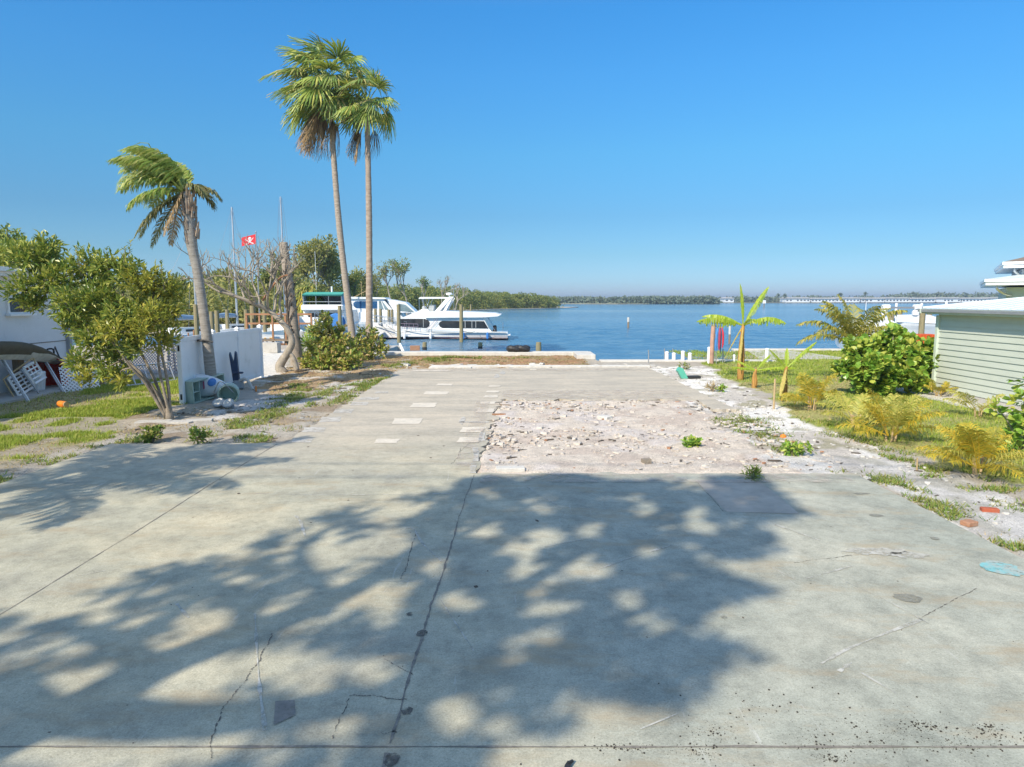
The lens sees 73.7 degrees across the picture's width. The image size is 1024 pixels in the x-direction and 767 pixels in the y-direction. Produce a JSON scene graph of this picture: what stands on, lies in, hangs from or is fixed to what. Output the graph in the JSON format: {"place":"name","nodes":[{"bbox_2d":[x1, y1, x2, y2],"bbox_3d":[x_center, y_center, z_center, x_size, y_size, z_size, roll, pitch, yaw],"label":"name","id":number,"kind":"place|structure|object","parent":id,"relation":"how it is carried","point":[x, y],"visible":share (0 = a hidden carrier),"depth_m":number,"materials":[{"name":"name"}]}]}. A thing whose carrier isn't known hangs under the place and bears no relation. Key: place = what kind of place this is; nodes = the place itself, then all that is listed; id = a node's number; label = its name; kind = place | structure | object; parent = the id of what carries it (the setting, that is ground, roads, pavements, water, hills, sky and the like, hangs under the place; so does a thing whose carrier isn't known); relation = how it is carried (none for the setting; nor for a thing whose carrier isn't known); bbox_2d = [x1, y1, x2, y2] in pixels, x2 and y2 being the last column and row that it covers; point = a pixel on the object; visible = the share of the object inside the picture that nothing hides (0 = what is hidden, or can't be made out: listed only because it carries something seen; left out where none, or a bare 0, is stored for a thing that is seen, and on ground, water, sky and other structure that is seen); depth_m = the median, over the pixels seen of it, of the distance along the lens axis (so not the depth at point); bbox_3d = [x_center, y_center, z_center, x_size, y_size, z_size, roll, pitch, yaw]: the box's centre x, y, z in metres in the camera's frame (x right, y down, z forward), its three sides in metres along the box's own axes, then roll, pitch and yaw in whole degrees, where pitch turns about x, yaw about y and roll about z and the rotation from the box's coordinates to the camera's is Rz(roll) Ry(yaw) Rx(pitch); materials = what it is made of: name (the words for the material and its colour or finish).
{"place":"outdoors","nodes":[
{"label":"outdoors","id":0,"kind":"place"},
{"bbox_2d":[0,377,110,404],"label":"path","id":1,"kind":"structure","parent":0,"point":[7,397],"depth_m":20.74,"materials":[{"name":"beige concrete"}]},
{"bbox_2d":[7,370,32,395],"bbox_3d":[-14.877,-0.024,20.715,0.268,0.771,1.408,-2,7,-16],"label":"lattice shelf","id":2,"kind":"object","parent":1,"relation":"on","point":[16,388],"visible":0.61,"depth_m":20.64,"materials":[{"name":"white plastic"}]},
{"bbox_2d":[2,357,40,396],"bbox_3d":[-14.563,-0.184,20.448,0.490,1.102,1.172,1,7,9],"label":"folding chair frame","id":3,"kind":"object","parent":1,"relation":"on","point":[29,380],"visible":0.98,"depth_m":20.48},
{"bbox_2d":[0,341,63,391],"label":"upturned dinghy","id":4,"kind":"object","parent":1,"relation":"on","point":[18,354],"visible":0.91,"depth_m":20.91,"materials":[{"name":"grey wood"}]},
{"bbox_2d":[22,361,46,384],"bbox_3d":[-14.761,-0.333,21.118,0.280,0.706,1.064,-2,7,-14],"label":"lattice shelf","id":5,"kind":"object","parent":4,"relation":"on","point":[36,371],"visible":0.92,"depth_m":21.03,"materials":[{"name":"white plastic"}]},
{"bbox_2d":[26,371,45,390],"bbox_3d":[-15.020,-0.089,21.551,0.540,0.580,0.540,0,7,0],"label":"white bucket lid","id":6,"kind":"object","parent":1,"relation":"on","point":[40,385],"visible":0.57,"depth_m":21.43,"materials":[{"name":"plastic"}]},
{"bbox_2d":[37,348,68,385],"bbox_3d":[-15.102,-0.420,22.495,0.963,1.540,0.445,0,7,0],"label":"wheelbarrow","id":7,"kind":"object","parent":1,"relation":"on","point":[50,380],"visible":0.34,"depth_m":22.71,"materials":[{"name":"red plastic"}]},
{"bbox_2d":[0,376,186,460],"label":"grass","id":8,"kind":"structure","parent":0,"point":[134,406],"depth_m":17.19,"materials":[{"name":"green plant"}]},
{"bbox_2d":[88,321,269,334],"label":"shore ground","id":9,"kind":"structure","parent":0,"point":[268,325],"depth_m":84.69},
{"bbox_2d":[0,222,26,262],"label":"shore tree","id":10,"kind":"object","parent":9,"relation":"on","point":[7,231],"visible":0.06,"depth_m":46.84,"materials":[{"name":"green plant"}]},
{"bbox_2d":[0,232,71,290],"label":"shore tree","id":11,"kind":"object","parent":9,"relation":"on","point":[43,233],"visible":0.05,"depth_m":44.58,"materials":[{"name":"green plant"}]},
{"bbox_2d":[70,268,312,328],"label":"undergrowth","id":12,"kind":"object","parent":9,"relation":"on","point":[214,303],"visible":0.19,"depth_m":75.04,"materials":[{"name":"green plant"}]},
{"bbox_2d":[215,267,252,322],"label":"shore tree","id":13,"kind":"object","parent":9,"relation":"on","point":[227,271],"visible":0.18,"depth_m":86.91,"materials":[{"name":"green plant"}]},
{"bbox_2d":[249,264,296,320],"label":"shore tree","id":14,"kind":"object","parent":9,"relation":"on","point":[263,272],"visible":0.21,"depth_m":90.61,"materials":[{"name":"green plant"}]},
{"bbox_2d":[295,284,326,315],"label":"cabbage palm","id":15,"kind":"object","parent":9,"relation":"on","point":[304,289],"visible":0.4,"depth_m":58.79,"materials":[{"name":"green plant"}]},
{"bbox_2d":[289,234,337,291],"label":"shore tree","id":16,"kind":"object","parent":9,"relation":"on","point":[308,250],"visible":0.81,"depth_m":89.44,"materials":[{"name":"green plant"}]},
{"bbox_2d":[313,244,357,295],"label":"shore tree","id":17,"kind":"object","parent":9,"relation":"on","point":[334,266],"visible":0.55,"depth_m":92.67,"materials":[{"name":"green plant"}]},
{"bbox_2d":[229,351,253,389],"bbox_3d":[-8.712,-0.420,22.053,0.829,1.243,0.323,1,7,4],"label":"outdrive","id":18,"kind":"object","parent":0,"point":[237,380],"visible":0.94,"depth_m":22.03,"materials":[{"name":"blue metal"}]},
{"bbox_2d":[262,342,280,352],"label":"concrete block","id":19,"kind":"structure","parent":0,"point":[271,347],"depth_m":37.26,"materials":[{"name":"white concrete"}]},
{"bbox_2d":[404,307,577,313],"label":"beach","id":20,"kind":"structure","parent":0,"point":[481,309],"depth_m":255.49,"materials":[{"name":"beige sand"}]},
{"bbox_2d":[124,281,562,310],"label":"mangrove thicket","id":21,"kind":"object","parent":20,"relation":"on","point":[478,299],"visible":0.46,"depth_m":227.73,"materials":[{"name":"green plant"}]},
{"bbox_2d":[0,345,1023,558],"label":"ground","id":22,"kind":"structure","parent":0,"point":[586,459],"depth_m":14.88,"materials":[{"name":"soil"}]},
{"bbox_2d":[1,360,30,401],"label":"metal pole","id":23,"kind":"object","parent":22,"relation":"on","point":[15,379],"visible":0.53,"depth_m":19.74,"materials":[{"name":"metal"}]},
{"bbox_2d":[0,266,86,392],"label":"white house","id":24,"kind":"structure","parent":22,"relation":"on","point":[21,325],"depth_m":21.89,"materials":[{"name":"paint"}]},
{"bbox_2d":[5,295,36,315],"bbox_3d":[-15.525,-2.461,21.551,0.210,0.635,1.169,0,7,0],"label":"window","id":25,"kind":"structure","parent":24,"relation":"in","point":[10,308],"depth_m":21.29,"materials":[{"name":"white plastic"}]},
{"bbox_2d":[59,366,99,391],"bbox_3d":[-13.884,-0.170,21.933,0.306,0.844,1.082,6,9,40],"label":"lattice trellis","id":26,"kind":"object","parent":22,"relation":"on","point":[73,380],"visible":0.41,"depth_m":21.72,"materials":[{"name":"white plastic"}]},
{"bbox_2d":[0,229,190,419],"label":"buttonwood tree","id":27,"kind":"object","parent":22,"relation":"on","point":[139,316],"visible":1,"depth_m":16.03,"materials":[{"name":"green plant"}]},
{"bbox_2d":[121,345,164,372],"bbox_3d":[-14.483,-0.959,26.734,1.836,1.082,0.337,1,7,6],"label":"lattice trellis","id":28,"kind":"object","parent":22,"relation":"on","point":[149,361],"visible":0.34,"depth_m":26.70,"materials":[{"name":"white wood"}]},
{"bbox_2d":[120,361,176,386],"bbox_3d":[-12.479,-0.338,23.485,0.339,0.690,1.971,3,8,23],"label":"ladder","id":29,"kind":"object","parent":22,"relation":"on","point":[143,365],"visible":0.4,"depth_m":23.44,"materials":[{"name":"metal"}]},
{"bbox_2d":[134,424,164,443],"bbox_3d":[-7.326,1.045,13.847,0.663,0.442,0.482,-6,9,-41],"label":"weed plant","id":30,"kind":"object","parent":22,"relation":"on","point":[151,434],"visible":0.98,"depth_m":13.81,"materials":[{"name":"green plant"}]},
{"bbox_2d":[106,142,222,398],"bbox_3d":[-9.881,-3.044,19.849,3.115,7.342,2.326,0,7,0],"label":"feather palm","id":31,"kind":"object","parent":22,"relation":"on","point":[153,167],"visible":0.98,"depth_m":19.46,"materials":[{"name":"green plant"}]},
{"bbox_2d":[166,343,177,373],"bbox_3d":[-12.162,-1.025,26.619,2.533,1.241,0.323,-1,7,-5],"label":"lattice trellis","id":32,"kind":"object","parent":22,"relation":"on","point":[172,363],"visible":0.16,"depth_m":26.51,"materials":[{"name":"grey plastic"}]},
{"bbox_2d":[186,425,212,443],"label":"weed plant","id":33,"kind":"object","parent":22,"relation":"on","point":[195,432],"visible":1,"depth_m":13.60,"materials":[{"name":"green plant"}]},
{"bbox_2d":[185,373,224,403],"bbox_3d":[-8.932,0.129,19.866,0.305,0.713,1.565,1,7,10],"label":"pale green cabinet","id":34,"kind":"object","parent":22,"relation":"on","point":[192,391],"visible":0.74,"depth_m":19.38,"materials":[{"name":"plastic"}]},
{"bbox_2d":[195,374,225,396],"bbox_3d":[-8.877,0.070,19.855,1.150,0.679,0.541,0,7,0],"label":"shark float","id":35,"kind":"object","parent":34,"relation":"on","point":[210,383],"visible":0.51,"depth_m":19.76,"materials":[{"name":"white plastic"}]},
{"bbox_2d":[176,324,263,403],"bbox_3d":[-9.280,-0.803,22.194,0.167,2.020,6.716,0,7,-2],"label":"vinyl fence","id":36,"kind":"object","parent":22,"relation":"on","point":[246,345],"visible":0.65,"depth_m":22.05,"materials":[{"name":"white plastic"}]},
{"bbox_2d":[214,381,239,401],"bbox_3d":[-8.103,0.235,19.386,0.683,0.683,0.505,-2,7,-19],"label":"pale green tub","id":37,"kind":"object","parent":22,"relation":"on","point":[229,390],"visible":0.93,"depth_m":19.48,"materials":[{"name":"plastic"}]},
{"bbox_2d":[175,234,303,372],"bbox_3d":[-10.456,-3.053,26.706,4.594,5.662,3.008,-2,7,-16],"label":"frangipani tree","id":38,"kind":"object","parent":22,"relation":"on","point":[287,353],"visible":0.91,"depth_m":26.59,"materials":[{"name":"grey plant"}]},
{"bbox_2d":[119,360,413,441],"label":"litter","id":39,"kind":"object","parent":22,"relation":"on","point":[281,394],"visible":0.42,"depth_m":21.99,"materials":[{"name":"brown plant"}]},
{"bbox_2d":[280,242,302,365],"bbox_3d":[-9.652,-3.365,29.928,1.028,5.582,0.620,0,7,0],"label":"palm stump","id":40,"kind":"object","parent":22,"relation":"on","point":[290,306],"visible":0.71,"depth_m":29.74,"materials":[{"name":"brown plant"}]},
{"bbox_2d":[258,30,374,340],"bbox_3d":[-10.273,-10.069,37.691,5.339,17.314,6.145,4,8,30],"label":"fan palm","id":41,"kind":"object","parent":22,"relation":"on","point":[314,95],"visible":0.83,"depth_m":36.35,"materials":[{"name":"green plant"}]},
{"bbox_2d":[297,310,363,370],"bbox_3d":[-7.575,-1.713,28.535,2.486,2.734,2.245,-5,8,-33],"label":"hedge shrub","id":42,"kind":"object","parent":22,"relation":"on","point":[329,341],"visible":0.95,"depth_m":28.43,"materials":[{"name":"green plant"}]},
{"bbox_2d":[320,62,400,351],"bbox_3d":[-8.094,-9.261,36.975,4.406,15.532,4.895,0,7,0],"label":"fan palm","id":43,"kind":"object","parent":22,"relation":"on","point":[366,109],"visible":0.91,"depth_m":36.44,"materials":[{"name":"green plant"}]},
{"bbox_2d":[341,324,389,360],"bbox_3d":[-7.224,-1.873,32.988,1.911,2.062,2.530,6,9,42],"label":"hedge shrub","id":44,"kind":"object","parent":22,"relation":"on","point":[369,340],"visible":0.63,"depth_m":33.09,"materials":[{"name":"green plant"}]},
{"bbox_2d":[378,351,596,360],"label":"seawall","id":45,"kind":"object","parent":22,"relation":"on","point":[587,355],"visible":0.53,"depth_m":35.15,"materials":[{"name":"concrete"}]},
{"bbox_2d":[496,465,524,471],"bbox_3d":[-0.027,1.454,11.531,0.480,0.090,0.200,0,7,-4],"label":"concrete block","id":46,"kind":"object","parent":22,"relation":"on","point":[520,468],"depth_m":11.44,"materials":[{"name":"beige concrete"}]},
{"bbox_2d":[0,367,1023,766],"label":"concrete slab","id":47,"kind":"structure","parent":22,"relation":"on","point":[334,569],"depth_m":6.34,"materials":[{"name":"concrete"}]},
{"bbox_2d":[520,669,1023,766],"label":"fallen seeds","id":48,"kind":"object","parent":47,"relation":"on","point":[836,760],"visible":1,"depth_m":4.46,"materials":[{"name":"brown plant"}]},
{"bbox_2d":[0,355,1023,551],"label":"weeds","id":49,"kind":"object","parent":22,"relation":"on","point":[365,385],"visible":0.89,"depth_m":14.04,"materials":[{"name":"green plant"}]},
{"bbox_2d":[400,362,659,369],"bbox_3d":[0.762,-0.726,29.297,11.482,0.138,3.882,0,7,0],"label":"rubble","id":50,"kind":"object","parent":22,"relation":"on","point":[408,364],"visible":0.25,"depth_m":29.74,"materials":[{"name":"concrete"}]},
{"bbox_2d":[429,365,649,368],"bbox_3d":[1.175,-0.681,28.967,9.350,0.160,0.615,0,7,0],"label":"concrete footing","id":51,"kind":"object","parent":22,"relation":"on","point":[524,366],"visible":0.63,"depth_m":28.89,"materials":[{"name":"grey concrete"}]},
{"bbox_2d":[488,400,831,469],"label":"litter","id":52,"kind":"object","parent":22,"relation":"on","point":[649,433],"visible":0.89,"depth_m":14.83,"materials":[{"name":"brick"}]},
{"bbox_2d":[480,399,846,470],"bbox_3d":[2.639,0.959,15.545,6.557,0.064,8.249,0,7,0],"label":"rubble","id":53,"kind":"object","parent":22,"relation":"on","point":[635,447],"visible":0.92,"depth_m":14.47,"materials":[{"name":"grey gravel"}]},
{"bbox_2d":[599,359,775,361],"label":"seawall","id":54,"kind":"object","parent":22,"relation":"on","point":[650,360],"visible":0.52,"depth_m":31.92,"materials":[{"name":"concrete"}]},
{"bbox_2d":[680,434,702,447],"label":"weed plant","id":55,"kind":"object","parent":22,"relation":"on","point":[691,441],"visible":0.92,"depth_m":13.31,"materials":[{"name":"green plant"}]},
{"bbox_2d":[709,324,715,363],"bbox_3d":[9.037,-1.632,30.750,0.230,2.110,0.209,0,7,0],"label":"banner post","id":56,"kind":"object","parent":22,"relation":"on","point":[712,340],"visible":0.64,"depth_m":30.66,"materials":[{"name":"wood"}]},
{"bbox_2d":[715,327,723,363],"bbox_3d":[9.260,-1.720,30.607,0.472,1.722,0.136,1,7,6],"label":"furled banner","id":57,"kind":"object","parent":56,"relation":"hanging from","point":[719,336],"visible":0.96,"depth_m":30.54,"materials":[{"name":"red fabric"}]},
{"bbox_2d":[697,284,785,379],"bbox_3d":[8.126,-1.770,24.304,3.065,3.568,1.294,2,7,13],"label":"banana plant","id":58,"kind":"object","parent":22,"relation":"on","point":[719,319],"visible":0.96,"depth_m":24.38,"materials":[{"name":"green plant"}]},
{"bbox_2d":[739,464,765,480],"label":"weed plant","id":59,"kind":"object","parent":22,"relation":"on","point":[755,471],"visible":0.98,"depth_m":10.91,"materials":[{"name":"green plant"}]},
{"bbox_2d":[730,354,795,387],"bbox_3d":[8.253,-0.355,22.517,2.105,1.202,0.375,1,7,7],"label":"banana plant","id":60,"kind":"object","parent":22,"relation":"on","point":[754,380],"visible":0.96,"depth_m":22.47,"materials":[{"name":"yellow plant"}]},
{"bbox_2d":[729,348,841,358],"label":"seawall","id":61,"kind":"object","parent":22,"relation":"on","point":[780,349],"visible":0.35,"depth_m":38.39,"materials":[{"name":"concrete"}]},
{"bbox_2d":[769,342,816,400],"bbox_3d":[8.011,-0.297,19.532,1.322,1.814,0.498,-3,8,-23],"label":"banana plant","id":62,"kind":"object","parent":22,"relation":"on","point":[783,388],"visible":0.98,"depth_m":19.45,"materials":[{"name":"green plant"}]},
{"bbox_2d":[780,434,812,456],"bbox_3d":[5.239,1.194,12.854,0.600,0.398,1.002,0,7,0],"label":"weed plant","id":63,"kind":"object","parent":22,"relation":"on","point":[794,448],"visible":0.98,"depth_m":12.56,"materials":[{"name":"green plant"}]},
{"bbox_2d":[778,371,843,409],"bbox_3d":[7.944,0.189,18.276,1.689,1.056,1.706,0,7,0],"label":"areca palm","id":64,"kind":"object","parent":22,"relation":"on","point":[809,393],"visible":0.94,"depth_m":17.88,"materials":[{"name":"yellow plant"}]},
{"bbox_2d":[653,366,1023,525],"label":"rubble","id":65,"kind":"object","parent":22,"relation":"on","point":[1002,502],"visible":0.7,"depth_m":14.12,"materials":[{"name":"concrete"}]},
{"bbox_2d":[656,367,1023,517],"bbox_3d":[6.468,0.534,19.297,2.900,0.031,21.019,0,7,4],"label":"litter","id":66,"kind":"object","parent":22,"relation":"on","point":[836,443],"visible":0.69,"depth_m":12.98,"materials":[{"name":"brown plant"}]},
{"bbox_2d":[795,294,908,375],"bbox_3d":[12.332,-1.662,24.677,3.867,3.142,2.927,3,7,20],"label":"young coconut palm","id":67,"kind":"object","parent":22,"relation":"on","point":[854,328],"visible":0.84,"depth_m":24.47,"materials":[{"name":"green plant"}]},
{"bbox_2d":[814,392,895,427],"bbox_3d":[7.716,0.660,15.377,1.663,0.832,1.691,5,9,36],"label":"areca palm","id":68,"kind":"object","parent":22,"relation":"on","point":[846,406],"visible":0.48,"depth_m":15.70,"materials":[{"name":"yellow plant"}]},
{"bbox_2d":[829,319,940,395],"bbox_3d":[11.780,-0.785,21.088,3.584,2.411,2.606,-5,9,-36],"label":"sea grape shrub","id":69,"kind":"object","parent":22,"relation":"on","point":[886,363],"visible":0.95,"depth_m":20.65,"materials":[{"name":"green plant"}]},
{"bbox_2d":[835,387,947,441],"bbox_3d":[7.772,0.647,14.031,1.985,1.188,1.668,5,8,33],"label":"areca palm","id":70,"kind":"object","parent":22,"relation":"on","point":[900,417],"visible":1,"depth_m":13.89,"materials":[{"name":"yellow plant"}]},
{"bbox_2d":[923,379,958,395],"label":"areca palm","id":71,"kind":"object","parent":22,"relation":"on","point":[932,384],"visible":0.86,"depth_m":20.17,"materials":[{"name":"yellow plant"}]},
{"bbox_2d":[896,387,1019,418],"bbox_3d":[12.550,0.665,18.218,0.700,0.090,9.000,0,7,0],"label":"gravel border","id":72,"kind":"object","parent":22,"relation":"on","point":[931,396],"visible":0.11,"depth_m":19.76,"materials":[{"name":"beige gravel"}]},
{"bbox_2d":[914,421,1023,480],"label":"areca palm","id":73,"kind":"object","parent":22,"relation":"on","point":[973,445],"visible":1,"depth_m":11.18,"materials":[{"name":"yellow plant"}]},
{"bbox_2d":[917,297,1023,410],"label":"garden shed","id":74,"kind":"structure","parent":22,"relation":"on","point":[979,347],"depth_m":18.86,"materials":[{"name":"green"}]},
{"bbox_2d":[942,389,1011,416],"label":"areca palm","id":75,"kind":"object","parent":22,"relation":"on","point":[966,401],"visible":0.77,"depth_m":16.90,"materials":[{"name":"yellow plant"}]},
{"bbox_2d":[979,257,1023,298],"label":"two storey house","id":76,"kind":"structure","parent":22,"relation":"on","point":[1012,286],"depth_m":33.89,"materials":[{"name":"white"}]},
{"bbox_2d":[983,377,1023,455],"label":"sea grape sapling","id":77,"kind":"object","parent":22,"relation":"on","point":[1015,424],"visible":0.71,"depth_m":12.70,"materials":[{"name":"green plant"}]},
{"bbox_2d":[0,0,1023,297],"label":"sky","id":78,"kind":"structure","parent":0,"point":[593,148],"materials":[{"name":"blue"}]},
{"bbox_2d":[72,303,954,360],"bbox_3d":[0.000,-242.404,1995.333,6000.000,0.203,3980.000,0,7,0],"label":"water","id":79,"kind":"structure","parent":0,"point":[601,331],"depth_m":84.55,"materials":[{"name":"blue liquid"}]},
{"bbox_2d":[145,243,234,344],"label":"sailboat","id":80,"kind":"object","parent":79,"relation":"on","point":[185,331],"visible":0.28,"depth_m":54.21,"materials":[{"name":"white plastic"}]},
{"bbox_2d":[193,304,199,334],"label":"piling","id":81,"kind":"object","parent":79,"relation":"in","point":[196,318],"visible":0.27,"depth_m":45.71,"materials":[{"name":"brown wood"}]},
{"bbox_2d":[206,207,262,329],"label":"sailboat","id":82,"kind":"object","parent":79,"relation":"on","point":[231,315],"visible":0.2,"depth_m":61.54,"materials":[{"name":"white plastic"}]},
{"bbox_2d":[262,197,289,330],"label":"sailboat","id":83,"kind":"object","parent":79,"relation":"on","point":[278,326],"visible":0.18,"depth_m":65.14,"materials":[{"name":"white plastic"}]},
{"bbox_2d":[245,313,315,344],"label":"dock","id":84,"kind":"object","parent":79,"relation":"in","point":[272,323],"visible":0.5,"depth_m":44.19,"materials":[{"name":"brown wood"}]},
{"bbox_2d":[299,263,359,333],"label":"motor yacht","id":85,"kind":"object","parent":79,"relation":"on","point":[333,301],"visible":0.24,"depth_m":57.35,"materials":[{"name":"white plastic"}]},
{"bbox_2d":[340,269,364,296],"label":"shore tree","id":86,"kind":"object","parent":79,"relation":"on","point":[354,279],"visible":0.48,"depth_m":103.12,"materials":[{"name":"green plant"}]},
{"bbox_2d":[349,265,382,296],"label":"shore tree","id":87,"kind":"object","parent":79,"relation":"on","point":[376,285],"visible":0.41,"depth_m":110.73,"materials":[{"name":"green plant"}]},
{"bbox_2d":[351,286,417,332],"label":"motor yacht","id":88,"kind":"object","parent":79,"relation":"on","point":[384,304],"visible":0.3,"depth_m":73.90,"materials":[{"name":"white plastic"}]},
{"bbox_2d":[374,260,399,298],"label":"shore tree","id":89,"kind":"object","parent":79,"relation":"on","point":[385,270],"visible":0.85,"depth_m":123.42,"materials":[{"name":"green plant"}]},
{"bbox_2d":[388,256,411,315],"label":"shore tree","id":90,"kind":"object","parent":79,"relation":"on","point":[399,268],"visible":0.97,"depth_m":125.41,"materials":[{"name":"green plant"}]},
{"bbox_2d":[373,289,510,339],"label":"houseboat","id":91,"kind":"object","parent":79,"relation":"on","point":[441,321],"visible":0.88,"depth_m":62.70,"materials":[{"name":"plastic"}]},
{"bbox_2d":[459,304,462,341],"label":"piling","id":92,"kind":"object","parent":79,"relation":"in","point":[460,322],"visible":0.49,"depth_m":58.09,"materials":[{"name":"brown wood"}]},
{"bbox_2d":[881,305,931,333],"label":"lift","id":93,"kind":"object","parent":79,"relation":"in","point":[921,328],"visible":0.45,"depth_m":49.63,"materials":[{"name":"white wood"}]},
{"bbox_2d":[885,314,935,333],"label":"covered boat","id":94,"kind":"object","parent":93,"relation":"on","point":[912,325],"visible":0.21,"depth_m":52.81,"materials":[{"name":"white plastic"}]},
{"bbox_2d":[560,303,698,303],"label":"island","id":95,"kind":"structure","parent":0,"point":[608,303],"depth_m":524.17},
{"bbox_2d":[550,295,722,303],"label":"mangrove island","id":96,"kind":"structure","parent":95,"relation":"on","point":[673,299],"depth_m":527.92,"materials":[{"name":"green plant"}]},
{"bbox_2d":[748,351,839,359],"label":"patio","id":97,"kind":"structure","parent":0,"point":[797,352],"depth_m":34.94,"materials":[{"name":"concrete"}]},
{"bbox_2d":[722,302,964,302],"bbox_3d":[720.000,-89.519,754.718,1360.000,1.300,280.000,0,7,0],"label":"shore","id":98,"kind":"structure","parent":0,"point":[848,302],"depth_m":668.18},
{"bbox_2d":[623,294,996,301],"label":"trees","id":99,"kind":"object","parent":98,"relation":"on","point":[766,298],"visible":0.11,"depth_m":698.43,"materials":[{"name":"green plant"}]},
{"bbox_2d":[883,291,997,297],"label":"trees","id":100,"kind":"object","parent":98,"relation":"on","point":[913,294],"visible":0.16,"depth_m":760.67,"materials":[{"name":"green plant"}]},
{"bbox_2d":[668,349,1023,482],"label":"grass","id":101,"kind":"structure","parent":0,"point":[696,353],"depth_m":23.88,"materials":[{"name":"green plant"}]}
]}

